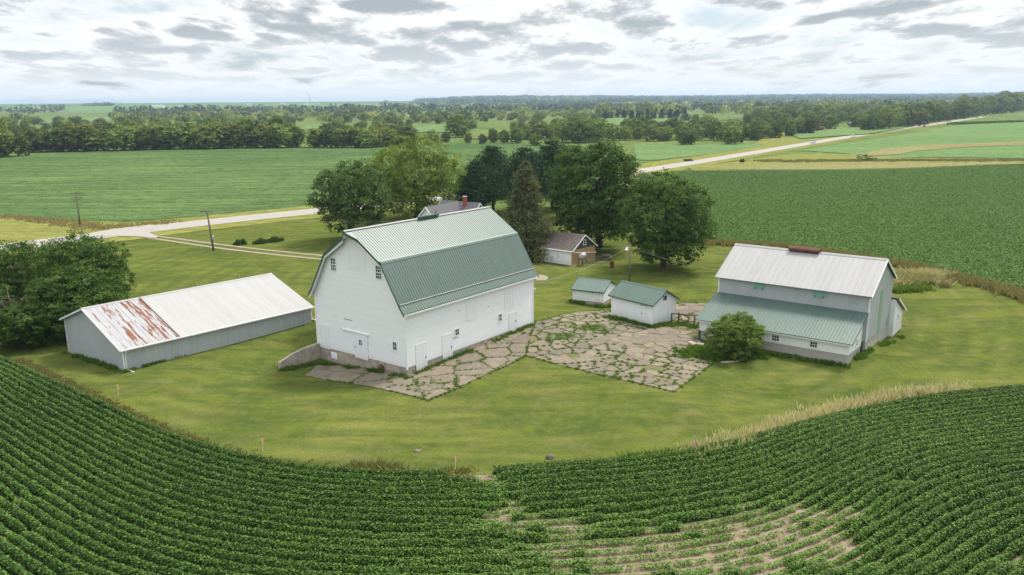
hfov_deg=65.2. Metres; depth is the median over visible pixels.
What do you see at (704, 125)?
woodland tree
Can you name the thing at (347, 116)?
woodland tree
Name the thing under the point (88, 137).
woodland tree
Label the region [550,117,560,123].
woodland tree
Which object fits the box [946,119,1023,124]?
field margin
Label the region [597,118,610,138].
woodland tree
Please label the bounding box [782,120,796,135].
woodland tree
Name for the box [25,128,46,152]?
woodland tree
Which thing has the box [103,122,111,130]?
woodland tree
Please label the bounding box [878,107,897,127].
woodland tree
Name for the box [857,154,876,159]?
shrub
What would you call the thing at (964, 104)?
woodland tree
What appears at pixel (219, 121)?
woodland tree
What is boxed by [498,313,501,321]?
window
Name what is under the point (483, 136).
woodland tree
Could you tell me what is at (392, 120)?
woodland tree
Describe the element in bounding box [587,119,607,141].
woodland tree
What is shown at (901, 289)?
garden plants
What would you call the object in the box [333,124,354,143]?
woodland tree
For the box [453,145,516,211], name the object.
pine tree
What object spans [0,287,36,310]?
maple tree
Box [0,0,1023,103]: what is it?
sky
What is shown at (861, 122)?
woodland tree
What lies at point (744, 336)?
mulberry bush
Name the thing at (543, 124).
woodland tree
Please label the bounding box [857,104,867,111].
woodland tree
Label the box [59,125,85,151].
woodland tree
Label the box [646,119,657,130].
woodland tree
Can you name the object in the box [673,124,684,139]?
woodland tree
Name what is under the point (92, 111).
valley field
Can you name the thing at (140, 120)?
woodland tree
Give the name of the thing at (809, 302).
grey barn
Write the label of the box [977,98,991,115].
woodland tree
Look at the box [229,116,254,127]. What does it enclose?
woodland tree
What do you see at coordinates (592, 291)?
shed
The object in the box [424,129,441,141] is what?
woodland tree
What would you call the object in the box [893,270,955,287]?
garden plants
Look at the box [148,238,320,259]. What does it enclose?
driveway track
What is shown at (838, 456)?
maize plant
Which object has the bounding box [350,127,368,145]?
woodland tree
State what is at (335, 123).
woodland tree
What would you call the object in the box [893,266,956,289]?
garden plants
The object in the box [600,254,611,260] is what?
wood pile
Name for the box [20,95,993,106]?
horizon woods
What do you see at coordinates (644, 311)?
door
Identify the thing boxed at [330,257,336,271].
window
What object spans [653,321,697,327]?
green weeds
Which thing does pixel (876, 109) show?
woodland tree
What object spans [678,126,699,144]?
woodland tree
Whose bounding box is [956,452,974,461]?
maize plant
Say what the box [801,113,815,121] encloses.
woodland tree
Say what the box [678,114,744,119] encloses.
valley field
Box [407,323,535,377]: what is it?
wall weeds
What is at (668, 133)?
woodland tree
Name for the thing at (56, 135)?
woodland tree
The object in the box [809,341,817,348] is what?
window
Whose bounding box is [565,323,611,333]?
grass patch
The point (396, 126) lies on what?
woodland tree
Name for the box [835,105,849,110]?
woodland tree
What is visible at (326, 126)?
woodland tree
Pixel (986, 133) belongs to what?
field
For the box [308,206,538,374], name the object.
gambrel barn
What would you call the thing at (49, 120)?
valley field
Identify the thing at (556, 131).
woodland tree
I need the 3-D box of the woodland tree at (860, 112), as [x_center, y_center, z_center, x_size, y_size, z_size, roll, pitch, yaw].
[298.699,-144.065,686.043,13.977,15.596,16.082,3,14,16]
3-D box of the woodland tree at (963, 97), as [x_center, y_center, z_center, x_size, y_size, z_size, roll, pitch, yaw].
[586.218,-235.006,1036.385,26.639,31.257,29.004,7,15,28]
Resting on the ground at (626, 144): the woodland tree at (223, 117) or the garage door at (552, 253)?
the woodland tree at (223, 117)
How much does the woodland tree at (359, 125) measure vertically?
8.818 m
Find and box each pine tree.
[450,160,501,206]
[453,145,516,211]
[498,147,551,202]
[528,140,574,208]
[539,151,586,215]
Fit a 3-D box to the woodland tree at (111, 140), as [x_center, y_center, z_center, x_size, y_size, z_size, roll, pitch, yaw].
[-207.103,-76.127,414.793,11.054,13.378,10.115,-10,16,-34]
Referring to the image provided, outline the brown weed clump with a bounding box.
[317,456,409,475]
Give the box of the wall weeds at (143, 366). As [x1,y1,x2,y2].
[120,320,313,373]
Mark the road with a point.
(178, 225)
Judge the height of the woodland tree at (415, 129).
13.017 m
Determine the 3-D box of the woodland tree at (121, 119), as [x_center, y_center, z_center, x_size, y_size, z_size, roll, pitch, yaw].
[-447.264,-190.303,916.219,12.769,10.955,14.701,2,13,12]
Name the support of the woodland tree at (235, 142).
on the ground at (626, 144)
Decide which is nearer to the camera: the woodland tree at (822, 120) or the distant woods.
the woodland tree at (822, 120)
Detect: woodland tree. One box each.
[0,118,16,156]
[0,130,16,156]
[5,117,16,125]
[9,130,31,155]
[10,124,20,132]
[16,128,48,151]
[19,119,30,132]
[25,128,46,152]
[30,116,43,124]
[42,123,50,129]
[42,130,52,151]
[43,129,64,151]
[46,130,70,151]
[48,121,61,128]
[48,123,78,151]
[51,119,78,130]
[52,116,65,124]
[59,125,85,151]
[66,127,95,150]
[68,123,106,150]
[69,116,81,124]
[83,127,108,150]
[92,123,106,130]
[94,129,112,150]
[98,120,109,127]
[99,125,138,150]
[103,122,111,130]
[103,128,120,149]
[108,120,127,130]
[115,117,125,122]
[118,125,139,149]
[122,119,139,125]
[123,126,147,149]
[131,115,140,121]
[132,125,159,149]
[136,118,145,122]
[143,126,169,149]
[147,121,158,127]
[148,126,177,149]
[152,117,160,122]
[156,125,189,148]
[163,120,192,147]
[173,120,205,147]
[180,115,188,122]
[185,125,200,147]
[189,121,226,148]
[197,124,228,148]
[199,117,214,124]
[207,122,227,147]
[212,117,231,126]
[216,126,243,148]
[218,115,227,121]
[225,123,250,147]
[227,125,246,147]
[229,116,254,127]
[242,126,256,147]
[243,120,262,147]
[250,123,275,147]
[256,125,271,147]
[262,126,284,147]
[265,123,294,147]
[266,116,288,143]
[284,122,303,142]
[286,125,305,146]
[288,116,295,122]
[305,128,322,147]
[317,122,337,132]
[318,129,333,147]
[327,131,346,147]
[331,121,338,127]
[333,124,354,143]
[336,127,348,146]
[342,113,352,122]
[345,128,359,146]
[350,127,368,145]
[353,122,363,128]
[355,129,378,147]
[357,112,367,120]
[360,120,367,127]
[362,127,386,146]
[365,120,395,132]
[375,127,392,146]
[385,118,396,125]
[385,129,399,146]
[391,124,402,130]
[393,125,416,143]
[398,126,415,143]
[402,123,418,136]
[408,113,418,122]
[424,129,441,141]
[434,113,445,122]
[434,117,441,123]
[441,132,450,142]
[444,114,471,137]
[464,132,472,142]
[466,120,477,128]
[478,133,487,143]
[482,115,488,121]
[488,128,498,142]
[497,129,509,142]
[508,126,523,142]
[509,121,518,128]
[517,114,526,121]
[518,120,524,128]
[520,124,535,138]
[528,132,541,144]
[531,112,545,121]
[531,117,540,124]
[532,121,549,138]
[545,122,559,138]
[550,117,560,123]
[550,119,571,141]
[551,136,559,144]
[558,118,589,142]
[574,118,598,142]
[579,113,588,118]
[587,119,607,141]
[591,114,598,118]
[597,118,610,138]
[605,123,623,139]
[616,125,633,140]
[620,118,630,133]
[627,118,645,137]
[631,126,646,138]
[635,114,651,132]
[642,124,663,140]
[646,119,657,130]
[655,121,666,126]
[658,127,673,140]
[663,126,674,139]
[664,116,683,132]
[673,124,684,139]
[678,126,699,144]
[679,113,691,120]
[679,123,695,139]
[689,124,705,140]
[697,114,718,128]
[699,115,711,123]
[701,122,709,137]
[705,119,722,139]
[716,126,732,140]
[721,126,742,143]
[722,118,738,130]
[729,122,743,136]
[732,119,747,138]
[739,131,744,142]
[742,124,751,138]
[743,113,752,123]
[746,121,763,139]
[751,109,766,116]
[757,106,767,111]
[757,120,773,137]
[759,116,774,123]
[767,120,784,137]
[768,111,779,120]
[777,112,784,118]
[781,113,792,120]
[781,117,792,127]
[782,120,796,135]
[783,108,797,118]
[794,116,807,132]
[794,120,805,132]
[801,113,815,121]
[802,116,816,132]
[807,105,831,120]
[815,116,829,129]
[823,114,840,128]
[826,107,836,120]
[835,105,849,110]
[835,110,847,122]
[843,105,860,119]
[846,113,861,126]
[847,103,860,109]
[853,110,868,123]
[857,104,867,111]
[857,115,870,129]
[863,112,884,129]
[867,106,884,115]
[874,112,886,128]
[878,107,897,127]
[882,103,897,111]
[885,113,901,126]
[892,107,909,126]
[898,107,918,126]
[901,103,916,109]
[909,103,923,109]
[909,110,924,125]
[917,108,931,124]
[918,102,941,121]
[927,99,940,105]
[928,104,945,121]
[937,104,955,120]
[948,104,961,118]
[951,99,971,118]
[952,98,980,117]
[955,94,970,101]
[968,98,981,116]
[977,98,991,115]
[981,95,999,114]
[991,96,1006,113]
[993,90,1011,97]
[997,94,1015,112]
[1004,93,1022,112]
[1009,92,1023,110]
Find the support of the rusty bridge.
on the ground at (626, 144)
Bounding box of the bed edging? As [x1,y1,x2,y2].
[721,359,740,362]
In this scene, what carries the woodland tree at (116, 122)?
on the ground at (626, 144)
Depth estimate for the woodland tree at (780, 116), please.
788.75 m
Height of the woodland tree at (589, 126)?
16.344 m
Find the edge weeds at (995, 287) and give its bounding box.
[699,238,1023,303]
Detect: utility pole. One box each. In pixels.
[69,192,82,224]
[199,209,214,250]
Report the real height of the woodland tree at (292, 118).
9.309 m
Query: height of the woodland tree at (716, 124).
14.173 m
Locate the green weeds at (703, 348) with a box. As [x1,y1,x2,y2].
[670,343,728,355]
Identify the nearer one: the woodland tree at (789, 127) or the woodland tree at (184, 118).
the woodland tree at (789, 127)
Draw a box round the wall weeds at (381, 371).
[318,360,413,379]
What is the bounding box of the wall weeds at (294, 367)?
[278,360,318,370]
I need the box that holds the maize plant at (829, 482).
[820,473,837,493]
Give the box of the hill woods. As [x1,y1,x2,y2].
[414,91,1023,101]
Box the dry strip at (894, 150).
[856,142,1023,155]
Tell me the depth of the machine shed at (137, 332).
80.27 m
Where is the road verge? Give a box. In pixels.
[0,117,983,254]
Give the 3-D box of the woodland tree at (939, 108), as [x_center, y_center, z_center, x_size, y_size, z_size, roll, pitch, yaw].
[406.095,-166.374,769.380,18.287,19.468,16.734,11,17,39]
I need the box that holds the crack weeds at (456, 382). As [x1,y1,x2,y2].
[309,302,714,400]
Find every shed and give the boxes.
[59,273,315,371]
[570,277,617,304]
[608,280,679,324]
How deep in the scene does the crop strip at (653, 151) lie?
389.30 m
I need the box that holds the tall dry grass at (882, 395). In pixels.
[669,379,983,459]
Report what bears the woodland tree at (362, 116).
on the ground at (626, 144)
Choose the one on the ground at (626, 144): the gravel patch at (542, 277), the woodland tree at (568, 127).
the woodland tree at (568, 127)
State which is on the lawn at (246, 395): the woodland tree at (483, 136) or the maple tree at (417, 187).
the maple tree at (417, 187)
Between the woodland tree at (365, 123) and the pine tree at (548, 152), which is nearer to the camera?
the pine tree at (548, 152)
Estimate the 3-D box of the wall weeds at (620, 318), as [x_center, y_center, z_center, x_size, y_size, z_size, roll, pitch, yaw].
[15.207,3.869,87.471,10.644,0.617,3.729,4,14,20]
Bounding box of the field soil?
[1,383,1023,574]
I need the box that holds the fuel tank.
[578,252,586,263]
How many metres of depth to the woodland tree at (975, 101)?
944.61 m
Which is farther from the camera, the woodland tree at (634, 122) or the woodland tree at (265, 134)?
the woodland tree at (634, 122)
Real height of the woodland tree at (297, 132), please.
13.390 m
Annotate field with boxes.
[0,144,635,220]
[3,105,224,109]
[39,117,112,122]
[59,109,135,112]
[241,104,415,105]
[301,124,323,129]
[417,125,449,131]
[471,122,549,138]
[605,116,687,125]
[636,164,1023,286]
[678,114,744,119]
[793,125,911,137]
[803,122,1023,157]
[964,111,1023,121]
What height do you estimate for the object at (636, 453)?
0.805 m
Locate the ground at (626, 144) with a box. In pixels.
[0,96,1023,474]
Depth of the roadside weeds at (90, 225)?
163.65 m
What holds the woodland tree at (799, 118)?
on the ground at (626, 144)
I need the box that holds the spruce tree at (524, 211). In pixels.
[501,160,558,262]
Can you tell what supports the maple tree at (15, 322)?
on the lawn at (246, 395)
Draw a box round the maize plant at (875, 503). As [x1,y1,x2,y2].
[865,496,885,512]
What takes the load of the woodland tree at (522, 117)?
on the ground at (626, 144)
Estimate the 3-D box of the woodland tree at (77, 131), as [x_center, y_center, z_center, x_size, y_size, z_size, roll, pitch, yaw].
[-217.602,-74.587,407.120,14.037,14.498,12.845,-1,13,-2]
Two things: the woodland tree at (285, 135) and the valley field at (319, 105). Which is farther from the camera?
the valley field at (319, 105)
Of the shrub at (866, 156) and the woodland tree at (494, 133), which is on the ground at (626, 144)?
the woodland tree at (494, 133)
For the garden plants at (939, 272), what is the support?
on the lawn at (246, 395)
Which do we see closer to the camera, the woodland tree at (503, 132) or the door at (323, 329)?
the door at (323, 329)
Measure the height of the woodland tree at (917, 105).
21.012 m
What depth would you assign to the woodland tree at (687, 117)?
875.32 m
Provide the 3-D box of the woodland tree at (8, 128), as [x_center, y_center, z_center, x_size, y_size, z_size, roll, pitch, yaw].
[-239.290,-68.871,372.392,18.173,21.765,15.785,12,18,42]
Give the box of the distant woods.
[0,96,980,114]
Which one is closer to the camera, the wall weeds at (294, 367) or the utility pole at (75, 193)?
the wall weeds at (294, 367)
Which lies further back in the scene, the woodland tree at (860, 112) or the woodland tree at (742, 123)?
the woodland tree at (860, 112)
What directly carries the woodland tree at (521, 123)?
on the ground at (626, 144)
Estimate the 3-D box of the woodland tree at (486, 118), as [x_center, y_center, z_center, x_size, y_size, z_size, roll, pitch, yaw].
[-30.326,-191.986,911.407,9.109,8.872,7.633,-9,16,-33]
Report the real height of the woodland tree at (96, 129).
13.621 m
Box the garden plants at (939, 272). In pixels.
[896,267,960,275]
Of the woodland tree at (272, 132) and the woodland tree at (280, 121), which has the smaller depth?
the woodland tree at (272, 132)
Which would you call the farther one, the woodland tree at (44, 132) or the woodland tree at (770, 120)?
the woodland tree at (770, 120)
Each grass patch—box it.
[545,332,584,342]
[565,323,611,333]
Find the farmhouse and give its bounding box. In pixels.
[418,196,482,215]
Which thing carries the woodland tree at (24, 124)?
on the ground at (626, 144)
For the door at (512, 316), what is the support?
in the gambrel barn at (409, 296)
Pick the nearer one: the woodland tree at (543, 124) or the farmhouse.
the farmhouse
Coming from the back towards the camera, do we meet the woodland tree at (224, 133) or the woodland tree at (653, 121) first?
the woodland tree at (653, 121)
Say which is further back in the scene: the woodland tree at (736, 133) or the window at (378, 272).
the woodland tree at (736, 133)
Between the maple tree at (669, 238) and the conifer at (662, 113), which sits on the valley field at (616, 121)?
the conifer at (662, 113)
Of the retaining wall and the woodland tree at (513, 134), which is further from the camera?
the woodland tree at (513, 134)
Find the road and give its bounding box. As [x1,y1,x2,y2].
[1,117,982,250]
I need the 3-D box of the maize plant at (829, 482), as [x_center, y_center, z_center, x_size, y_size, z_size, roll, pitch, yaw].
[19.323,12.072,48.836,1.195,1.683,0.520,0,13,0]
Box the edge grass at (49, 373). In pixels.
[11,357,479,478]
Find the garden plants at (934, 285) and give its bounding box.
[898,280,943,287]
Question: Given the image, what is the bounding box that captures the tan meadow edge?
[701,162,1023,168]
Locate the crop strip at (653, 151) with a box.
[635,144,764,159]
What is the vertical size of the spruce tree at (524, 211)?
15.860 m
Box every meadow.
[642,134,869,167]
[688,154,1023,170]
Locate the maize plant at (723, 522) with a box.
[713,514,732,531]
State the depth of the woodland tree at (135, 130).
413.35 m
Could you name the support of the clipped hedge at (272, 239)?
on the lawn at (246, 395)
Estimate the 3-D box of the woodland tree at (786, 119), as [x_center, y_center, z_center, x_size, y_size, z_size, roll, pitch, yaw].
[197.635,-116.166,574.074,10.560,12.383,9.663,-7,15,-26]
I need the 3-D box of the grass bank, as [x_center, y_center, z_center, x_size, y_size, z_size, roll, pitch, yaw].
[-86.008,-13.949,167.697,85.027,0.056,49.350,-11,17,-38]
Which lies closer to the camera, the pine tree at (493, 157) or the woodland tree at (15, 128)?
the pine tree at (493, 157)
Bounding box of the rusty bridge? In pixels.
[814,123,829,130]
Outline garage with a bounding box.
[537,231,597,265]
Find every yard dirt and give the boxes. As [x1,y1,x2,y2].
[679,304,702,337]
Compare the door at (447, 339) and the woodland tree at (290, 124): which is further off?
the woodland tree at (290, 124)
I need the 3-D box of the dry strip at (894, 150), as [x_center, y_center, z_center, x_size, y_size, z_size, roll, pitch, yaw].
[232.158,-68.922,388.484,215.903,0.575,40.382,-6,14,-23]
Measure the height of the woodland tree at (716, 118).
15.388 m
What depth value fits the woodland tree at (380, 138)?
422.68 m
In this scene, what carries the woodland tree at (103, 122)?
on the ground at (626, 144)
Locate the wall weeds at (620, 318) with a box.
[605,315,699,328]
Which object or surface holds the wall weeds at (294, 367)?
on the lawn at (246, 395)
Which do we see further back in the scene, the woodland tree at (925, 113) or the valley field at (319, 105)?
the valley field at (319, 105)
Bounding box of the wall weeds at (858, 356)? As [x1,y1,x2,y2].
[766,333,905,368]
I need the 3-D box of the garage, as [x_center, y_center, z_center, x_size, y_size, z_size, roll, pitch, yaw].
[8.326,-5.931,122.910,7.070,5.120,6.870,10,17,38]
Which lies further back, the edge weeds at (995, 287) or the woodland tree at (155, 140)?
the woodland tree at (155, 140)
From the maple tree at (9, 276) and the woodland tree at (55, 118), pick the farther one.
the woodland tree at (55, 118)
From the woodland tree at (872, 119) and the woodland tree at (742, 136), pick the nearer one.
the woodland tree at (742, 136)
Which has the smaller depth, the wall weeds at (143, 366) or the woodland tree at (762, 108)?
the wall weeds at (143, 366)
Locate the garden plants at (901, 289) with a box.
[892,284,936,293]
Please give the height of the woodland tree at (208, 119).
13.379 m
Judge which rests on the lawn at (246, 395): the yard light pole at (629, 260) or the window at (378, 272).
the yard light pole at (629, 260)
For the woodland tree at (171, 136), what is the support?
on the ground at (626, 144)
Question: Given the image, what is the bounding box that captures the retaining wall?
[278,343,320,368]
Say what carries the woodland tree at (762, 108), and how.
on the ground at (626, 144)
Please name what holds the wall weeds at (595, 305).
on the lawn at (246, 395)
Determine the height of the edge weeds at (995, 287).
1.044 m
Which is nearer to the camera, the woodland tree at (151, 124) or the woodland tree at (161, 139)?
the woodland tree at (161, 139)
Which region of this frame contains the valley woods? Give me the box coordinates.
[0,98,954,125]
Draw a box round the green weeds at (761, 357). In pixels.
[705,350,800,362]
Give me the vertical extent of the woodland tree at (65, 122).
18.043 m
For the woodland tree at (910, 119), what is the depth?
654.54 m
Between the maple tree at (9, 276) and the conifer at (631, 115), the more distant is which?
the conifer at (631, 115)
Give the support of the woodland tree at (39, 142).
on the ground at (626, 144)
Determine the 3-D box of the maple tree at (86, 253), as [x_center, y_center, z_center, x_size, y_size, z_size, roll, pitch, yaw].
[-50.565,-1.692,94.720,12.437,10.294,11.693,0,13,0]
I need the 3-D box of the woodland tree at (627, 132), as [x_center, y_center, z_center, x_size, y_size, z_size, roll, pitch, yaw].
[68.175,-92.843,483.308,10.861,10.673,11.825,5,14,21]
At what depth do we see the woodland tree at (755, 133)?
468.24 m
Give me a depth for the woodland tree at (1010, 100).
1111.98 m
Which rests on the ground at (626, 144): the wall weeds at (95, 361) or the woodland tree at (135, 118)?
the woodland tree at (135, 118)
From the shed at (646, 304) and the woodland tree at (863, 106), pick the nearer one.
the shed at (646, 304)
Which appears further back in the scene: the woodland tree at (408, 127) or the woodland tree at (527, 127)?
the woodland tree at (527, 127)
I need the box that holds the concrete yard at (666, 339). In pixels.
[305,303,711,399]
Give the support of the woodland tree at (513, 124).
on the ground at (626, 144)
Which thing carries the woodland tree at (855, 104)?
on the ground at (626, 144)
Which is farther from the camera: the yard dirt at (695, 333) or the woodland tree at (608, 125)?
the woodland tree at (608, 125)
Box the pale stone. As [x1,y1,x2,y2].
[545,454,554,459]
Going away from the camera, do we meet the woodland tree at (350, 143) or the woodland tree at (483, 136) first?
the woodland tree at (350, 143)
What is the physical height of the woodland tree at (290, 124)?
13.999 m
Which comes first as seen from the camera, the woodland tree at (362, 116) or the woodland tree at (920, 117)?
the woodland tree at (920, 117)
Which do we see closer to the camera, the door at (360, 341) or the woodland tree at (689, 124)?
the door at (360, 341)
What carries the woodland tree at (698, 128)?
on the ground at (626, 144)
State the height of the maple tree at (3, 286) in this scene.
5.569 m
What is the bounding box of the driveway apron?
[77,224,157,237]
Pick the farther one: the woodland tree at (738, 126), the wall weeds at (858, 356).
the woodland tree at (738, 126)
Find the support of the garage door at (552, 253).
in the garage
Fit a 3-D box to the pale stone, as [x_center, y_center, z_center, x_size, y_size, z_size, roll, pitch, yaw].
[2.601,11.704,54.834,0.650,0.600,0.400,0,13,0]
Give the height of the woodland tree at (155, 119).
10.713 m
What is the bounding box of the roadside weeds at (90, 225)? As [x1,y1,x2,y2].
[0,213,183,230]
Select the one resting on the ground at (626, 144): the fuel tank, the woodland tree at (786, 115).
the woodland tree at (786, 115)
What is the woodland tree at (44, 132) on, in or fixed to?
on the ground at (626, 144)
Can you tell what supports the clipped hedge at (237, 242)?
on the lawn at (246, 395)
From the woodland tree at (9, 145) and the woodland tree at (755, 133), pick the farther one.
the woodland tree at (755, 133)
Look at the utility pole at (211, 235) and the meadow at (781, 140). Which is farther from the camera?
the meadow at (781, 140)
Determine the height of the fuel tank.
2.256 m
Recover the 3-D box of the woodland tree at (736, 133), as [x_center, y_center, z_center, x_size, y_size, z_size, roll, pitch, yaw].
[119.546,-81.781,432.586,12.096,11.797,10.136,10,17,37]
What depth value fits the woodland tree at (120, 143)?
406.51 m
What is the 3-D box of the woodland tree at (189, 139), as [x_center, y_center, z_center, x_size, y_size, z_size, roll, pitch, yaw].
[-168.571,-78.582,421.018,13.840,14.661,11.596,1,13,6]
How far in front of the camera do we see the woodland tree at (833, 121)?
611.22 m
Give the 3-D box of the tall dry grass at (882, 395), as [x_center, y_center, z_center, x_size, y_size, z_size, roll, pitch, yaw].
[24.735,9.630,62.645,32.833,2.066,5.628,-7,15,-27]
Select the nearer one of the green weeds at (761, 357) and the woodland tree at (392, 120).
the green weeds at (761, 357)
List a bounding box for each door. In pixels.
[319,323,329,348]
[343,240,365,272]
[354,333,368,360]
[415,341,426,370]
[442,332,452,358]
[509,311,516,331]
[545,249,556,262]
[558,251,570,264]
[592,292,597,301]
[641,307,648,323]
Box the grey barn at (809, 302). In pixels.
[695,243,906,363]
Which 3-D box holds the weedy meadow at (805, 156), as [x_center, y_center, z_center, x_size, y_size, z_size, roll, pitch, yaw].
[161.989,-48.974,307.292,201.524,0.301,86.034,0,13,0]
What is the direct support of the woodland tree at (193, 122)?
on the ground at (626, 144)
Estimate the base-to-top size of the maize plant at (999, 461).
1.137 m
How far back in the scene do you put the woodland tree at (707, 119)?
553.15 m
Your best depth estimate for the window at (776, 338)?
77.38 m
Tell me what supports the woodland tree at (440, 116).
on the ground at (626, 144)
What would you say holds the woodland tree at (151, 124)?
on the ground at (626, 144)
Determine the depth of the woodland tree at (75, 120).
896.32 m
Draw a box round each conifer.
[621,110,627,117]
[628,110,634,118]
[658,110,664,117]
[665,109,672,117]
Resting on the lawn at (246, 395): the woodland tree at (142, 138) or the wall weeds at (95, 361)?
the wall weeds at (95, 361)
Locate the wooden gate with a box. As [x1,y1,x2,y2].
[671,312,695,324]
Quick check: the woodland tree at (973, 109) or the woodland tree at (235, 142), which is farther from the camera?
the woodland tree at (973, 109)
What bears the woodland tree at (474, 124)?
on the ground at (626, 144)
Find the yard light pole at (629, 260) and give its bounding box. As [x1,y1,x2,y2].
[625,244,630,280]
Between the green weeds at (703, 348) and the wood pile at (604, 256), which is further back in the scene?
the wood pile at (604, 256)
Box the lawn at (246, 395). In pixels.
[0,205,1023,474]
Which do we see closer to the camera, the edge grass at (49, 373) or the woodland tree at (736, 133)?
the edge grass at (49, 373)
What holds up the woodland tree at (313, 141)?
on the ground at (626, 144)
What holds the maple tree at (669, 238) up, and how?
on the lawn at (246, 395)
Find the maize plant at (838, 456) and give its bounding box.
[831,449,845,462]
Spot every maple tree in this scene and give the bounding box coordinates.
[0,239,67,302]
[0,283,15,310]
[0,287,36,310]
[0,303,53,348]
[17,261,131,342]
[19,229,137,306]
[365,133,468,217]
[541,137,648,249]
[615,167,722,268]
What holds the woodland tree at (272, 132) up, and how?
on the ground at (626, 144)
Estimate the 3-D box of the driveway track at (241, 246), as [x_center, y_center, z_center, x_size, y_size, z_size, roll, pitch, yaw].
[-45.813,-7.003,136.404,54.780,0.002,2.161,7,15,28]
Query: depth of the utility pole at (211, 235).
131.84 m
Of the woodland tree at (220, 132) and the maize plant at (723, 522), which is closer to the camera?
the maize plant at (723, 522)
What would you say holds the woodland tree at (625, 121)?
on the ground at (626, 144)
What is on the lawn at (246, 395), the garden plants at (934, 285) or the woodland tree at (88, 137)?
the garden plants at (934, 285)
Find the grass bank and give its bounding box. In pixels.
[0,216,168,239]
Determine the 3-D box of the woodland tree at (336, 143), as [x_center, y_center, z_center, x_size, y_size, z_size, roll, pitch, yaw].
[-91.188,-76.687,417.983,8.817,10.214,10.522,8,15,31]
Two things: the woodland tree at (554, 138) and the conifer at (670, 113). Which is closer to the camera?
the woodland tree at (554, 138)
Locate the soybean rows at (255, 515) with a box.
[0,354,1023,574]
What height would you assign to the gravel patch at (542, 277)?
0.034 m
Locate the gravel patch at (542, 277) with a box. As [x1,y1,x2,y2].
[535,274,547,279]
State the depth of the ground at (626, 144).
851.17 m
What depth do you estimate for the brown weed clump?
52.99 m
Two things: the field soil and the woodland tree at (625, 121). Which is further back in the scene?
the woodland tree at (625, 121)
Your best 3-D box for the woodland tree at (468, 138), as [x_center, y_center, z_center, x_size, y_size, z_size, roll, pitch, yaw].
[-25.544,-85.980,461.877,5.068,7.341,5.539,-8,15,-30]
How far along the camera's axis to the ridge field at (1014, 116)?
900.43 m
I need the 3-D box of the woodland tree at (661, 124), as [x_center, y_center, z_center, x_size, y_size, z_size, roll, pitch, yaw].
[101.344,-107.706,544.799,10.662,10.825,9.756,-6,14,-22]
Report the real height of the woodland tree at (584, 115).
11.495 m
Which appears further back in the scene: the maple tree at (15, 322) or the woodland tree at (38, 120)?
the woodland tree at (38, 120)
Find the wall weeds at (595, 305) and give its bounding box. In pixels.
[568,299,610,307]
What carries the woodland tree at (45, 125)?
on the ground at (626, 144)
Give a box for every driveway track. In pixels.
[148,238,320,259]
[158,236,322,255]
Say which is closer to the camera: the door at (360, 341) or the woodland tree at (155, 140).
the door at (360, 341)
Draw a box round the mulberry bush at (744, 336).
[701,311,768,360]
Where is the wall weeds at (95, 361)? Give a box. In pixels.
[60,350,126,372]
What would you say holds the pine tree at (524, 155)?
on the lawn at (246, 395)
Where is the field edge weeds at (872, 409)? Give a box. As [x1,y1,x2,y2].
[690,387,1019,463]
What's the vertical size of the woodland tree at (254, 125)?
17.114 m
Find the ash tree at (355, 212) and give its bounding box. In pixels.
[304,157,394,232]
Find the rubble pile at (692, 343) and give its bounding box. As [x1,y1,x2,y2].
[688,341,703,345]
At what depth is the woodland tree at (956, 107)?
837.75 m
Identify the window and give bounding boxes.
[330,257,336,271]
[375,265,381,279]
[392,341,396,350]
[455,328,459,336]
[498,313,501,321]
[771,334,779,341]
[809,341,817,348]
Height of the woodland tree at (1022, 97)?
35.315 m
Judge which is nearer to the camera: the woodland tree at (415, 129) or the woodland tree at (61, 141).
the woodland tree at (61, 141)
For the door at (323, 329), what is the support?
in the gambrel barn at (409, 296)
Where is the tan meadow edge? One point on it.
(856, 165)
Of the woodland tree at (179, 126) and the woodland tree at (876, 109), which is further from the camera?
the woodland tree at (876, 109)
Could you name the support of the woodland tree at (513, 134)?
on the ground at (626, 144)
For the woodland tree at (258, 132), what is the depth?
418.37 m
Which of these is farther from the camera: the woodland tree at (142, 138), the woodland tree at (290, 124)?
the woodland tree at (290, 124)
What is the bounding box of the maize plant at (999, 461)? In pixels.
[990,459,1005,468]
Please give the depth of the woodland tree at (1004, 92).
1340.05 m
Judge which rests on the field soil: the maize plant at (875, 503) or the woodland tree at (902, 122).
the maize plant at (875, 503)
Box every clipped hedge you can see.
[233,238,246,245]
[252,236,284,244]
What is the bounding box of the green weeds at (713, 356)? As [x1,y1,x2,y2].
[672,350,771,361]
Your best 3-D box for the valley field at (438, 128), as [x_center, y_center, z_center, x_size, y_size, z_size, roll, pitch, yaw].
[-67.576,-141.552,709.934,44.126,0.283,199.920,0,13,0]
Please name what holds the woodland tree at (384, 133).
on the ground at (626, 144)

